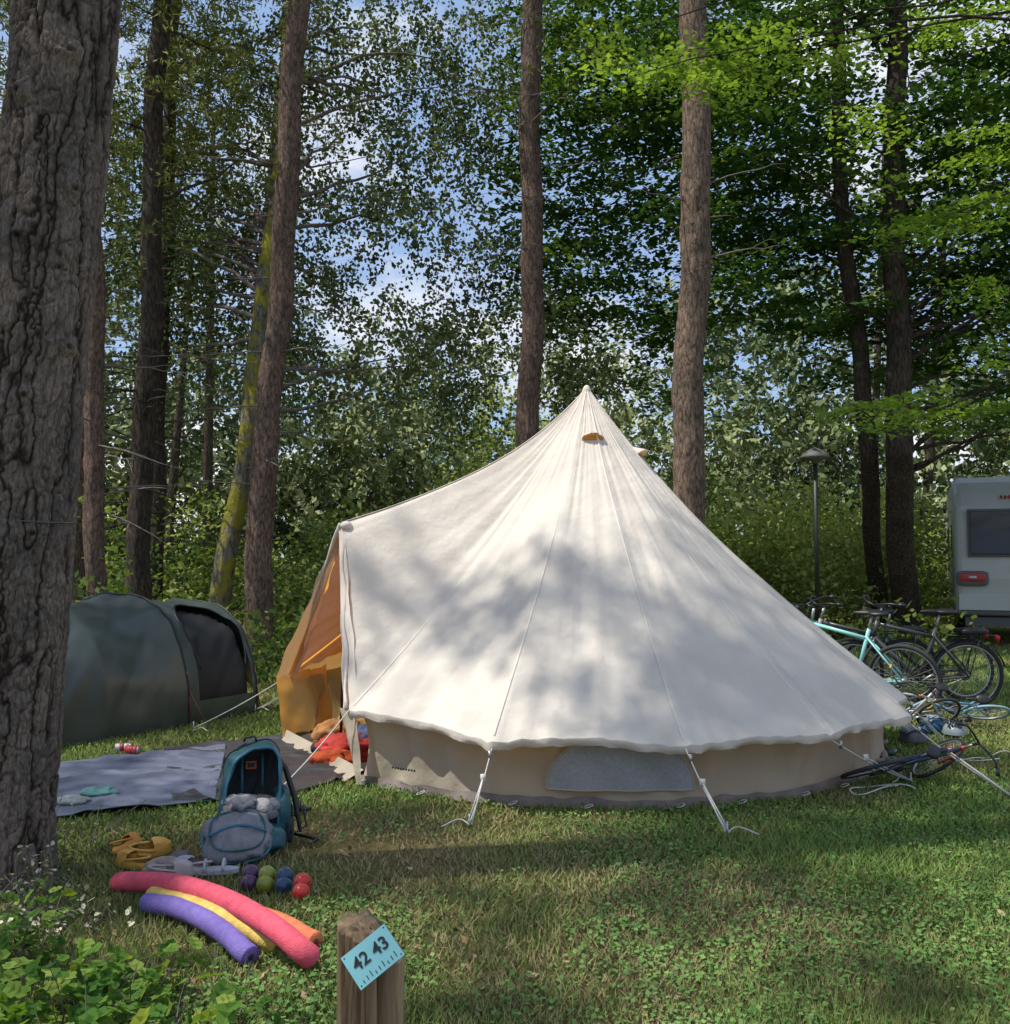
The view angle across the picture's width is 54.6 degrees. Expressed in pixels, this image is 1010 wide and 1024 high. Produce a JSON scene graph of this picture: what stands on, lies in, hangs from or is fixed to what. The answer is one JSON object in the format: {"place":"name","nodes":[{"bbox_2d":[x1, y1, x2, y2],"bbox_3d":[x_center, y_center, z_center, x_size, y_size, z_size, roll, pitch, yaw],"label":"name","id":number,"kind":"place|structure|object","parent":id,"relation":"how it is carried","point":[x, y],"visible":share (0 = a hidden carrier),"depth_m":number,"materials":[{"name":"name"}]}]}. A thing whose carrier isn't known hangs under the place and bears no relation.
{"place":"outdoors","nodes":[
{"label":"outdoors","id":0,"kind":"place"},
{"bbox_2d":[273,631,292,648],"bbox_3d":[-3.179,2.010,14.817,0.946,0.489,0.895,-2,-3,38],"label":"fern","id":1,"kind":"object","parent":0,"point":[276,636],"visible":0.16,"depth_m":14.80,"materials":[{"name":"green plant"}]},
{"bbox_2d":[0,558,1009,1023],"bbox_3d":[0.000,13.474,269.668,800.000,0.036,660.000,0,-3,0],"label":"ground","id":2,"kind":"structure","parent":0,"point":[314,850],"depth_m":4.81,"materials":[{"name":"green plant"}]},
{"bbox_2d":[0,907,79,958],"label":"fern","id":3,"kind":"object","parent":2,"relation":"on","point":[14,935],"visible":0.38,"depth_m":3.88,"materials":[{"name":"green plant"}]},
{"bbox_2d":[0,0,121,901],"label":"pine tree","id":4,"kind":"object","parent":2,"relation":"on","point":[57,104],"visible":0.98,"depth_m":4.65,"materials":[{"name":"brown plant"}]},
{"bbox_2d":[0,841,134,954],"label":"flowering shrub","id":5,"kind":"object","parent":2,"relation":"on","point":[35,923],"visible":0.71,"depth_m":4.24,"materials":[{"name":"green plant"}]},
{"bbox_2d":[1,787,146,911],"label":"shrub","id":6,"kind":"object","parent":2,"relation":"on","point":[43,886],"visible":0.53,"depth_m":4.87,"materials":[{"name":"green plant"}]},
{"bbox_2d":[0,0,235,602],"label":"pine tree","id":7,"kind":"object","parent":2,"relation":"on","point":[79,564],"visible":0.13,"depth_m":16.50,"materials":[{"name":"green plant"}]},
{"bbox_2d":[114,743,131,751],"bbox_3d":[-3.024,1.863,7.753,0.122,0.062,0.063,1,-3,-14],"label":"drink can","id":8,"kind":"object","parent":2,"relation":"on","point":[119,747],"visible":0.79,"depth_m":7.73,"materials":[{"name":"metal"}]},
{"bbox_2d":[109,832,142,854],"bbox_3d":[-2.014,1.760,5.207,0.093,0.097,0.211,-1,-3,18],"label":"clog","id":9,"kind":"object","parent":2,"relation":"on","point":[128,839],"visible":0.91,"depth_m":5.20,"materials":[{"name":"plastic"}]},
{"bbox_2d":[115,848,150,869],"bbox_3d":[-1.904,1.779,5.028,0.234,0.087,0.096,-1,-3,23],"label":"clog","id":10,"kind":"object","parent":2,"relation":"on","point":[122,857],"visible":0.85,"depth_m":5.01,"materials":[{"name":"plastic"}]},
{"bbox_2d":[0,0,286,596],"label":"pine tree","id":11,"kind":"object","parent":2,"relation":"on","point":[94,490],"visible":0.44,"depth_m":14.35,"materials":[{"name":"brown plant"}]},
{"bbox_2d":[0,819,288,1023],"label":"bramble bush","id":12,"kind":"object","parent":2,"relation":"on","point":[100,990],"visible":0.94,"depth_m":3.28,"materials":[{"name":"green plant"}]},
{"bbox_2d":[127,836,171,859],"bbox_3d":[-1.860,1.758,5.127,0.234,0.101,0.098,2,-3,-37],"label":"clog","id":13,"kind":"object","parent":2,"relation":"on","point":[156,846],"visible":0.88,"depth_m":5.12,"materials":[{"name":"plastic"}]},
{"bbox_2d":[141,850,190,871],"bbox_3d":[-1.715,1.791,4.984,0.193,0.073,0.307,-2,-3,41],"label":"clog","id":14,"kind":"object","parent":2,"relation":"on","point":[171,857],"visible":0.49,"depth_m":4.96,"materials":[{"name":"fabric"}]},
{"bbox_2d":[62,591,274,746],"bbox_3d":[-4.297,1.368,8.752,2.377,1.236,4.529,-1,-3,30],"label":"tunnel tent","id":15,"kind":"object","parent":2,"relation":"on","point":[136,663],"visible":0.76,"depth_m":9.08,"materials":[{"name":"green fabric"}]},
{"bbox_2d":[148,859,194,876],"bbox_3d":[-1.655,1.772,4.854,0.234,0.087,0.096,1,-3,-20],"label":"clog","id":16,"kind":"object","parent":2,"relation":"on","point":[179,866],"visible":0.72,"depth_m":4.84,"materials":[{"name":"plastic"}]},
{"bbox_2d":[104,0,260,600],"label":"pine tree","id":17,"kind":"object","parent":2,"relation":"on","point":[160,472],"visible":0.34,"depth_m":17.99,"materials":[{"name":"brown plant"}]},
{"bbox_2d":[177,926,198,942],"bbox_3d":[-1.307,1.746,4.042,0.123,0.070,0.141,0,-3,0],"label":"fern","id":18,"kind":"object","parent":2,"relation":"on","point":[181,930],"visible":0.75,"depth_m":4.05,"materials":[{"name":"green plant"}]},
{"bbox_2d":[173,855,212,873],"bbox_3d":[-1.567,1.769,4.913,0.217,0.092,0.098,0,-3,0],"label":"clog","id":19,"kind":"object","parent":2,"relation":"on","point":[196,866],"visible":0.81,"depth_m":4.89,"materials":[{"name":"plastic"}]},
{"bbox_2d":[139,893,259,966],"bbox_3d":[-1.284,1.719,4.097,0.852,0.120,0.116,-2,-3,43],"label":"pool noodle","id":20,"kind":"object","parent":2,"relation":"on","point":[237,944],"visible":0.98,"depth_m":4.02,"materials":[{"name":"plastic"}]},
{"bbox_2d":[192,942,227,967],"bbox_3d":[-1.129,1.724,3.781,0.110,0.090,0.194,2,-3,-33],"label":"fern","id":21,"kind":"object","parent":2,"relation":"on","point":[217,959],"visible":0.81,"depth_m":3.80,"materials":[{"name":"green plant"}]},
{"bbox_2d":[145,886,275,952],"bbox_3d":[-1.267,1.716,4.177,0.904,0.125,0.109,-2,-3,38],"label":"pool noodle","id":22,"kind":"object","parent":2,"relation":"on","point":[257,939],"visible":0.45,"depth_m":4.03,"materials":[{"name":"plastic"}]},
{"bbox_2d":[110,871,319,968],"bbox_3d":[-1.273,1.688,4.210,1.456,0.179,0.148,-2,-3,40],"label":"pool noodle","id":23,"kind":"object","parent":2,"relation":"on","point":[293,943],"visible":0.89,"depth_m":4.02,"materials":[{"name":"plastic"}]},
{"bbox_2d":[194,857,238,874],"bbox_3d":[-1.459,1.770,4.905,0.250,0.071,0.105,0,-3,-9],"label":"sandal","id":24,"kind":"object","parent":2,"relation":"on","point":[224,869],"visible":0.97,"depth_m":4.88,"materials":[{"name":"rubber"}]},
{"bbox_2d":[76,0,369,599],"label":"pine tree","id":25,"kind":"object","parent":2,"relation":"on","point":[139,581],"visible":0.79,"depth_m":15.14,"materials":[{"name":"brown plant"}]},
{"bbox_2d":[240,874,256,892],"bbox_3d":[-1.218,1.765,4.657,0.082,0.080,0.080,0,-3,0],"label":"boule","id":26,"kind":"object","parent":2,"relation":"on","point":[249,881],"visible":0.92,"depth_m":4.63,"materials":[{"name":"plastic"}]},
{"bbox_2d":[242,864,258,878],"bbox_3d":[-1.222,1.738,4.709,0.082,0.080,0.080,0,-3,0],"label":"boule","id":27,"kind":"object","parent":2,"relation":"on","point":[252,869],"visible":0.66,"depth_m":4.69,"materials":[{"name":"plastic"}]},
{"bbox_2d":[200,736,318,865],"bbox_3d":[-1.318,1.557,5.344,0.580,0.601,0.639,0,-3,0],"label":"backpack","id":28,"kind":"object","parent":2,"relation":"on","point":[252,820],"visible":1,"depth_m":5.32,"materials":[{"name":"teal fabric"}]},
{"bbox_2d":[163,732,366,803],"bbox_3d":[-1.895,1.888,7.374,1.493,0.028,2.108,1,-3,-29],"label":"groundsheet","id":29,"kind":"object","parent":2,"relation":"on","point":[308,774],"visible":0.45,"depth_m":7.20,"materials":[{"name":"fabric"}]},
{"bbox_2d":[55,744,225,816],"bbox_3d":[-2.532,1.864,6.935,1.389,0.028,1.774,1,-3,-26],"label":"picnic blanket","id":30,"kind":"object","parent":29,"relation":"on","point":[151,778],"visible":0.82,"depth_m":6.88,"materials":[{"name":"fabric"}]},
{"bbox_2d":[57,786,118,805],"bbox_3d":[-2.703,1.824,6.300,0.242,0.072,0.409,-1,-3,30],"label":"folded towel","id":31,"kind":"object","parent":30,"relation":"on","point":[85,795],"visible":0.86,"depth_m":6.31,"materials":[{"name":"fabric"}]},
{"bbox_2d":[124,745,141,753],"bbox_3d":[-2.909,1.858,7.654,0.122,0.062,0.063,-1,-3,14],"label":"drink can","id":32,"kind":"object","parent":30,"relation":"on","point":[128,749],"visible":1,"depth_m":7.63,"materials":[{"name":"metal"}]},
{"bbox_2d":[256,875,273,893],"bbox_3d":[-1.136,1.765,4.639,0.082,0.080,0.080,0,-3,0],"label":"boule","id":33,"kind":"object","parent":2,"relation":"on","point":[266,882],"visible":0.89,"depth_m":4.61,"materials":[{"name":"plastic"}]},
{"bbox_2d":[258,865,275,879],"bbox_3d":[-1.140,1.737,4.691,0.082,0.080,0.080,0,-3,0],"label":"boule","id":34,"kind":"object","parent":2,"relation":"on","point":[267,870],"visible":0.67,"depth_m":4.67,"materials":[{"name":"plastic"}]},
{"bbox_2d":[274,877,291,894],"bbox_3d":[-1.046,1.764,4.622,0.082,0.080,0.080,0,-3,0],"label":"boule","id":35,"kind":"object","parent":2,"relation":"on","point":[283,884],"visible":0.94,"depth_m":4.59,"materials":[{"name":"plastic"}]},
{"bbox_2d":[178,0,391,663],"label":"pine tree","id":36,"kind":"object","parent":2,"relation":"on","point":[258,572],"visible":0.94,"depth_m":14.50,"materials":[{"name":"brown plant"}]},
{"bbox_2d":[276,867,293,881],"bbox_3d":[-1.050,1.736,4.673,0.082,0.080,0.080,0,-3,0],"label":"boule","id":37,"kind":"object","parent":2,"relation":"on","point":[285,872],"visible":0.67,"depth_m":4.65,"materials":[{"name":"plastic"}]},
{"bbox_2d":[266,907,322,946],"bbox_3d":[-1.085,1.734,4.210,0.834,0.099,0.097,-2,-3,38],"label":"pool noodle","id":38,"kind":"object","parent":2,"relation":"on","point":[314,936],"visible":0.22,"depth_m":3.98,"materials":[{"name":"plastic"}]},
{"bbox_2d":[292,883,309,901],"bbox_3d":[-0.944,1.760,4.535,0.082,0.080,0.080,0,-3,0],"label":"boule","id":39,"kind":"object","parent":2,"relation":"on","point":[300,890],"visible":0.91,"depth_m":4.51,"materials":[{"name":"plastic"}]},
{"bbox_2d":[293,873,310,886],"bbox_3d":[-0.948,1.732,4.586,0.082,0.080,0.080,0,-3,0],"label":"boule","id":40,"kind":"object","parent":2,"relation":"on","point":[305,878],"visible":0.68,"depth_m":4.56,"materials":[{"name":"plastic"}]},
{"bbox_2d":[293,799,311,812],"bbox_3d":[-1.325,1.821,6.069,0.250,0.070,0.104,1,-3,-17],"label":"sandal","id":41,"kind":"object","parent":2,"relation":"on","point":[307,808],"visible":0.4,"depth_m":6.07,"materials":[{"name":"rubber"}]},
{"bbox_2d":[308,716,368,763],"bbox_3d":[-1.067,1.752,7.993,1.046,0.483,1.394,0,-3,0],"label":"blanket pile","id":42,"kind":"object","parent":2,"relation":"on","point":[334,746],"visible":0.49,"depth_m":7.54,"materials":[{"name":"fabric"}]},
{"bbox_2d":[337,909,404,1023],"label":"pitch number post","id":43,"kind":"object","parent":2,"relation":"on","point":[370,969],"visible":1,"depth_m":1.86,"materials":[{"name":"brown wood"}]},
{"bbox_2d":[103,0,663,611],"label":"birch tree","id":44,"kind":"object","parent":2,"relation":"on","point":[251,232],"visible":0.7,"depth_m":17.80,"materials":[{"name":"green plant"}]},
{"bbox_2d":[8,16,956,609],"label":"distant tree trunks","id":45,"kind":"object","parent":2,"relation":"on","point":[208,456],"visible":0.03,"depth_m":25.13,"materials":[{"name":"brown plant"}]},
{"bbox_2d":[0,5,1009,601],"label":"distant trees","id":46,"kind":"object","parent":2,"relation":"on","point":[304,485],"visible":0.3,"depth_m":30.66,"materials":[{"name":"green plant"}]},
{"bbox_2d":[0,844,1009,1023],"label":"tall grass","id":47,"kind":"structure","parent":2,"relation":"on","point":[39,995],"depth_m":3.60,"materials":[{"name":"green plant"}]},
{"bbox_2d":[2,690,1008,1023],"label":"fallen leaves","id":48,"kind":"object","parent":2,"relation":"on","point":[374,882],"visible":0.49,"depth_m":4.26,"materials":[{"name":"brown plant"}]},
{"bbox_2d":[17,674,1009,1023],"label":"clover patch","id":49,"kind":"object","parent":2,"relation":"on","point":[637,928],"visible":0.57,"depth_m":4.09,"materials":[{"name":"green plant"}]},
{"bbox_2d":[72,375,1009,690],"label":"understory bushes","id":50,"kind":"object","parent":2,"relation":"on","point":[766,559],"visible":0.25,"depth_m":18.30,"materials":[{"name":"green plant"}]},
{"bbox_2d":[448,0,676,447],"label":"pine tree","id":51,"kind":"object","parent":2,"relation":"on","point":[528,116],"visible":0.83,"depth_m":16.10,"materials":[{"name":"brown plant"}]},
{"bbox_2d":[192,385,1009,838],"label":"bell tent","id":52,"kind":"object","parent":2,"relation":"on","point":[576,603],"visible":0.98,"depth_m":6.93,"materials":[{"name":"fabric"}]},
{"bbox_2d":[545,746,694,791],"bbox_3d":[0.731,1.591,6.189,0.950,0.348,0.093,0,-3,0],"label":"window","id":53,"kind":"structure","parent":52,"relation":"in","point":[578,768],"depth_m":6.18,"materials":[{"name":"grey fabric"}]},
{"bbox_2d":[437,0,933,638],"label":"beech tree","id":54,"kind":"object","parent":2,"relation":"on","point":[557,212],"visible":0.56,"depth_m":17.88,"materials":[{"name":"green plant"}]},
{"bbox_2d":[633,0,785,524],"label":"pine tree","id":55,"kind":"object","parent":2,"relation":"on","point":[687,393],"visible":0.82,"depth_m":12.99,"materials":[{"name":"brown plant"}]},
{"bbox_2d":[557,0,1009,441],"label":"beech tree","id":56,"kind":"object","parent":2,"relation":"on","point":[701,77],"visible":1,"depth_m":10.07,"materials":[{"name":"green plant"}]},
{"bbox_2d":[559,0,1009,640],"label":"beech tree","id":57,"kind":"object","parent":2,"relation":"on","point":[905,336],"visible":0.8,"depth_m":15.82,"materials":[{"name":"green plant"}]},
{"bbox_2d":[800,447,829,622],"bbox_3d":[4.767,0.633,14.987,0.450,3.253,0.450,0,-3,0],"label":"street lamp","id":58,"kind":"object","parent":2,"relation":"on","point":[814,455],"visible":0.91,"depth_m":14.96,"materials":[{"name":"grey metal"}]},
{"bbox_2d":[793,595,942,712],"bbox_3d":[3.469,1.453,9.996,1.839,1.182,0.668,-1,-3,30],"label":"bicycle","id":59,"kind":"object","parent":2,"relation":"on","point":[900,679],"visible":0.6,"depth_m":9.81,"materials":[{"name":"paint"}]},
{"bbox_2d":[805,595,942,702],"bbox_3d":[3.791,1.498,10.669,1.758,1.150,0.597,-1,-3,27],"label":"bicycle","id":60,"kind":"object","parent":2,"relation":"on","point":[907,640],"visible":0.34,"depth_m":10.58,"materials":[{"name":"paint"}]},
{"bbox_2d":[898,725,929,742],"bbox_3d":[3.460,1.871,8.288,0.266,0.130,0.203,0,-3,0],"label":"bicycle helmet","id":61,"kind":"object","parent":2,"relation":"on","point":[908,734],"visible":0.77,"depth_m":8.22,"materials":[{"name":"grey plastic"}]},
{"bbox_2d":[845,602,993,699],"bbox_3d":[4.563,1.538,10.943,1.698,1.095,0.615,1,-3,-14],"label":"bicycle","id":62,"kind":"object","parent":2,"relation":"on","point":[905,654],"visible":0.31,"depth_m":10.86,"materials":[{"name":"paint"}]},
{"bbox_2d":[840,720,999,782],"bbox_3d":[2.795,1.652,6.757,1.083,0.478,0.756,1,-3,-16],"label":"childrens bicycle","id":63,"kind":"object","parent":2,"relation":"on","point":[934,752],"visible":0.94,"depth_m":6.64,"materials":[{"name":"paint"}]},
{"bbox_2d":[836,594,1005,709],"bbox_3d":[4.178,1.455,10.043,1.813,1.183,0.636,-1,-3,18],"label":"bicycle","id":64,"kind":"object","parent":2,"relation":"on","point":[975,632],"visible":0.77,"depth_m":10.07,"materials":[{"name":"paint"}]},
{"bbox_2d":[886,664,960,723],"bbox_3d":[3.612,1.658,8.687,1.001,0.626,0.599,0,-3,0],"label":"childrens bicycle","id":65,"kind":"object","parent":2,"relation":"on","point":[940,686],"visible":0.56,"depth_m":8.71,"materials":[{"name":"paint"}]},
{"bbox_2d":[849,750,1009,794],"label":"rope","id":66,"kind":"object","parent":2,"relation":"on","point":[898,784],"visible":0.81,"depth_m":6.69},
{"bbox_2d":[919,714,944,730],"bbox_3d":[3.854,1.895,8.836,0.254,0.130,0.217,0,-3,0],"label":"bicycle helmet","id":67,"kind":"object","parent":2,"relation":"on","point":[936,723],"visible":0.79,"depth_m":8.76,"materials":[{"name":"blue plastic"}]},
{"bbox_2d":[942,718,966,735],"bbox_3d":[3.966,1.887,8.646,0.210,0.130,0.262,0,-3,0],"label":"bicycle helmet","id":68,"kind":"object","parent":2,"relation":"on","point":[951,727],"visible":0.88,"depth_m":8.56,"materials":[{"name":"white plastic"}]},
{"bbox_2d":[906,673,1009,721],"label":"childrens bicycle","id":69,"kind":"object","parent":2,"relation":"on","point":[982,699],"visible":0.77,"depth_m":9.01,"materials":[{"name":"paint"}]},
{"bbox_2d":[946,477,1009,637],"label":"caravan","id":70,"kind":"object","parent":2,"relation":"on","point":[978,527],"visible":0.84,"depth_m":16.80,"materials":[{"name":"metal"}]},
{"bbox_2d":[0,0,1009,557],"label":"sky","id":71,"kind":"structure","parent":0,"point":[356,168],"materials":[{"name":"blue"}]}
]}

